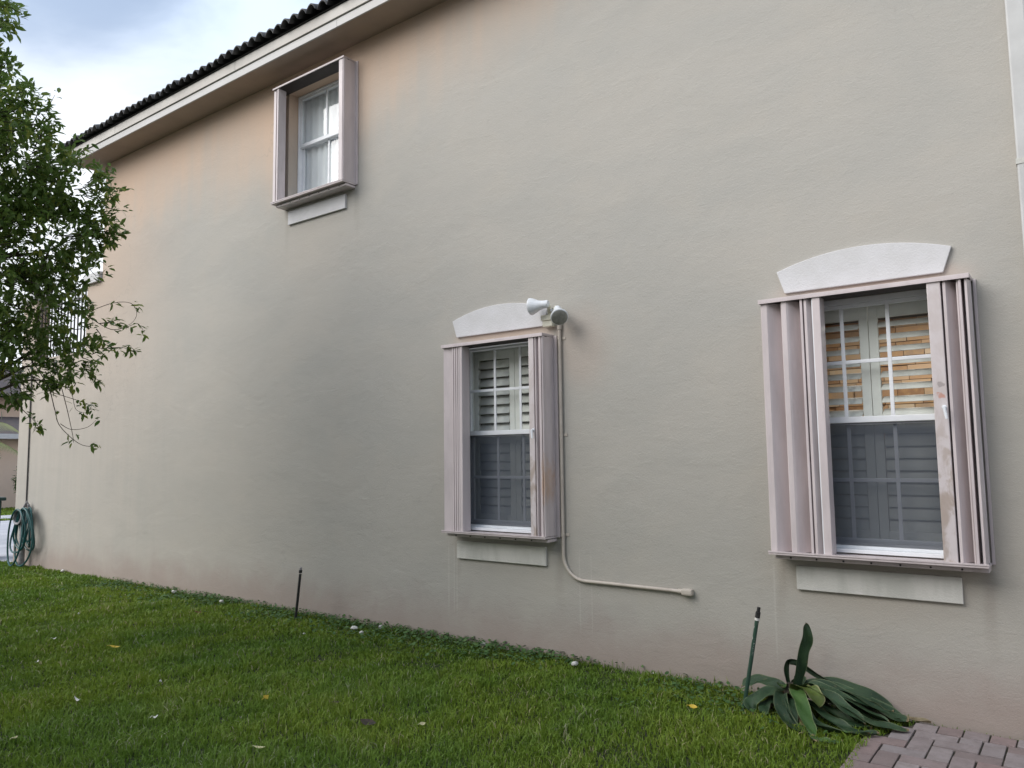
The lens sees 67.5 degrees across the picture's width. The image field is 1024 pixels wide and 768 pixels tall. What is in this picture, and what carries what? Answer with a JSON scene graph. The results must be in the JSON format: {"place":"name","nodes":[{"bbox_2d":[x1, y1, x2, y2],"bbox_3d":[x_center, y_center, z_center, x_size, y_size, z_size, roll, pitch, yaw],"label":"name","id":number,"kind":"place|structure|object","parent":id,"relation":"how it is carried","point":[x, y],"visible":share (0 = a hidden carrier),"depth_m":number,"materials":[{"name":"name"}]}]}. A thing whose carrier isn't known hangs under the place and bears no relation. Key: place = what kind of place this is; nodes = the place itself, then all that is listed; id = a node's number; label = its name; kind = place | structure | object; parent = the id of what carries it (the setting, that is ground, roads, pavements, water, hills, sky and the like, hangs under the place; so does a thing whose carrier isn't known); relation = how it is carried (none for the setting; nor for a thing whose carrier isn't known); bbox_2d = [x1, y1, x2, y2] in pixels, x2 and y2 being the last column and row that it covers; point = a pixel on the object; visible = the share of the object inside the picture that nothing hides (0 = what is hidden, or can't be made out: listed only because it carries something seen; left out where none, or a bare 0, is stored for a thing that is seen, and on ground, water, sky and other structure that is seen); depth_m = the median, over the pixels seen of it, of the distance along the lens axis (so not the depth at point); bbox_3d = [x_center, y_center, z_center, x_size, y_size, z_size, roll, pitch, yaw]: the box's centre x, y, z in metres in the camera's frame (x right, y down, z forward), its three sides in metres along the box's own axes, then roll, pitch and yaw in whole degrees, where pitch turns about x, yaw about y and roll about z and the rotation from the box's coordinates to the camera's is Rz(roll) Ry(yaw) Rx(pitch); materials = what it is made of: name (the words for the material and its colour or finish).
{"place":"outdoors","nodes":[
{"label":"outdoors","id":0,"kind":"place"},
{"bbox_2d":[0,515,12,518],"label":"sidewalk","id":1,"kind":"structure","parent":0,"point":[5,516],"depth_m":21.17,"materials":[{"name":"concrete"}]},
{"bbox_2d":[0,520,13,562],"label":"driveway","id":2,"kind":"structure","parent":0,"point":[4,525],"depth_m":14.72,"materials":[{"name":"concrete"}]},
{"bbox_2d":[0,507,14,520],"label":"front lawn","id":3,"kind":"structure","parent":0,"point":[5,512],"depth_m":22.98,"materials":[{"name":"green plant"}]},
{"bbox_2d":[0,0,319,366],"label":"sky","id":4,"kind":"structure","parent":0,"point":[104,57],"materials":[{"name":"white"}]},
{"bbox_2d":[0,508,1018,767],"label":"ground","id":5,"kind":"structure","parent":0,"point":[598,756],"depth_m":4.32,"materials":[{"name":"green plant"}]},
{"bbox_2d":[0,497,5,517],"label":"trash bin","id":6,"kind":"object","parent":5,"relation":"on","point":[2,499],"visible":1,"depth_m":12.00,"materials":[{"name":"plastic"}]},
{"bbox_2d":[0,422,18,458],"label":"palm","id":7,"kind":"object","parent":5,"relation":"on","point":[9,427],"visible":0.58,"depth_m":15.24,"materials":[{"name":"green plant"}]},
{"bbox_2d":[0,370,20,507],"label":"neighbor house","id":8,"kind":"structure","parent":5,"relation":"on","point":[8,462],"depth_m":25.42,"materials":[{"name":"paint"}]},
{"bbox_2d":[11,466,16,492],"bbox_3d":[-14.539,3.058,24.465,1.652,2.148,2.527,-5,-7,36],"label":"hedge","id":9,"kind":"object","parent":5,"relation":"on","point":[15,478],"depth_m":23.65,"materials":[{"name":"green plant"}]},
{"bbox_2d":[13,501,30,566],"bbox_3d":[-7.151,2.175,11.171,0.230,0.943,0.168,-3,-6,26],"label":"hose hanger","id":10,"kind":"object","parent":5,"relation":"on","point":[21,557],"visible":0.56,"depth_m":11.12,"materials":[{"name":"grey plastic"}]},
{"bbox_2d":[7,507,34,566],"bbox_3d":[-7.086,2.206,11.070,0.801,0.854,0.183,-5,-7,36],"label":"garden hose","id":11,"kind":"object","parent":10,"relation":"hanging from","point":[25,527],"visible":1,"depth_m":10.99,"materials":[{"name":"rubber"}]},
{"bbox_2d":[0,0,148,453],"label":"broadleaf tree","id":12,"kind":"object","parent":5,"relation":"on","point":[15,206],"visible":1,"depth_m":6.06,"materials":[{"name":"green plant"}]},
{"bbox_2d":[294,567,301,619],"bbox_3d":[-1.999,1.966,7.166,0.096,0.501,0.031,-5,-7,36],"label":"irrigation riser","id":13,"kind":"object","parent":5,"relation":"on","point":[298,594],"visible":0.91,"depth_m":7.16,"materials":[{"name":"black plastic"}]},
{"bbox_2d":[359,719,375,724],"bbox_3d":[-0.817,1.891,4.290,0.125,0.016,0.060,5,8,20],"label":"fallen leaf","id":14,"kind":"object","parent":5,"relation":"on","point":[367,721],"visible":1,"depth_m":4.29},
{"bbox_2d":[52,577,856,741],"bbox_3d":[-1.811,2.138,6.817,9.124,0.062,0.787,-5,-7,36],"label":"ground cover","id":15,"kind":"object","parent":5,"relation":"on","point":[511,648],"visible":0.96,"depth_m":6.29,"materials":[{"name":"green plant"}]},
{"bbox_2d":[13,0,1023,739],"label":"house","id":16,"kind":"structure","parent":5,"relation":"on","point":[767,256],"depth_m":5.75,"materials":[{"name":"paint"}]},
{"bbox_2d":[25,363,31,506],"bbox_3d":[-7.217,0.748,11.459,0.028,2.170,0.020,-5,-7,36],"label":"wall cable","id":17,"kind":"object","parent":16,"relation":"attached to","point":[28,446],"depth_m":11.43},
{"bbox_2d":[297,80,338,192],"bbox_3d":[-1.905,-2.492,7.964,0.904,1.244,0.085,-5,-7,36],"label":"window","id":18,"kind":"structure","parent":16,"relation":"in","point":[302,146],"depth_m":8.18,"materials":[{"name":"white metal"}]},
{"bbox_2d":[469,341,530,532],"bbox_3d":[-0.033,0.411,6.175,0.904,1.526,0.145,-5,-7,36],"label":"window","id":19,"kind":"structure","parent":16,"relation":"in","point":[500,493],"depth_m":6.22,"materials":[{"name":"white metal"}]},
{"bbox_2d":[526,298,567,327],"bbox_3d":[0.289,-0.550,5.818,0.363,0.241,0.230,-5,-7,36],"label":"floodlight","id":20,"kind":"object","parent":16,"relation":"attached to","point":[556,315],"visible":1,"depth_m":5.84,"materials":[{"name":"plastic"}]},
{"bbox_2d":[557,325,693,595],"bbox_3d":[0.774,0.471,5.487,1.034,1.950,0.044,-5,-7,36],"label":"conduit","id":21,"kind":"object","parent":16,"relation":"attached to","point":[686,592],"visible":0.99,"depth_m":5.73,"materials":[{"name":"beige plastic"}]},
{"bbox_2d":[824,289,943,558],"bbox_3d":[2.133,0.232,4.569,0.904,1.526,0.145,-5,-7,36],"label":"window","id":22,"kind":"structure","parent":16,"relation":"in","point":[885,468],"depth_m":4.52,"materials":[{"name":"white metal"}]},
{"bbox_2d":[96,575,1015,739],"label":"wall foot sprigs","id":23,"kind":"object","parent":5,"relation":"on","point":[489,642],"depth_m":6.00,"materials":[{"name":"green plant"}]},
{"bbox_2d":[742,607,760,710],"bbox_3d":[1.403,1.616,4.499,0.138,0.614,0.029,-5,-7,36],"label":"irrigation riser","id":24,"kind":"object","parent":5,"relation":"on","point":[753,643],"visible":0.92,"depth_m":4.49,"materials":[{"name":"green plastic"}]},
{"bbox_2d":[741,623,930,743],"bbox_3d":[1.702,1.637,4.285,1.023,0.520,0.645,-5,-7,36],"label":"crinum plant","id":25,"kind":"object","parent":5,"relation":"on","point":[790,702],"visible":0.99,"depth_m":4.32,"materials":[{"name":"green plant"}]},
{"bbox_2d":[840,723,1023,767],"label":"paver path","id":26,"kind":"structure","parent":0,"point":[918,745],"depth_m":3.84,"materials":[{"name":"brick"}]}
]}

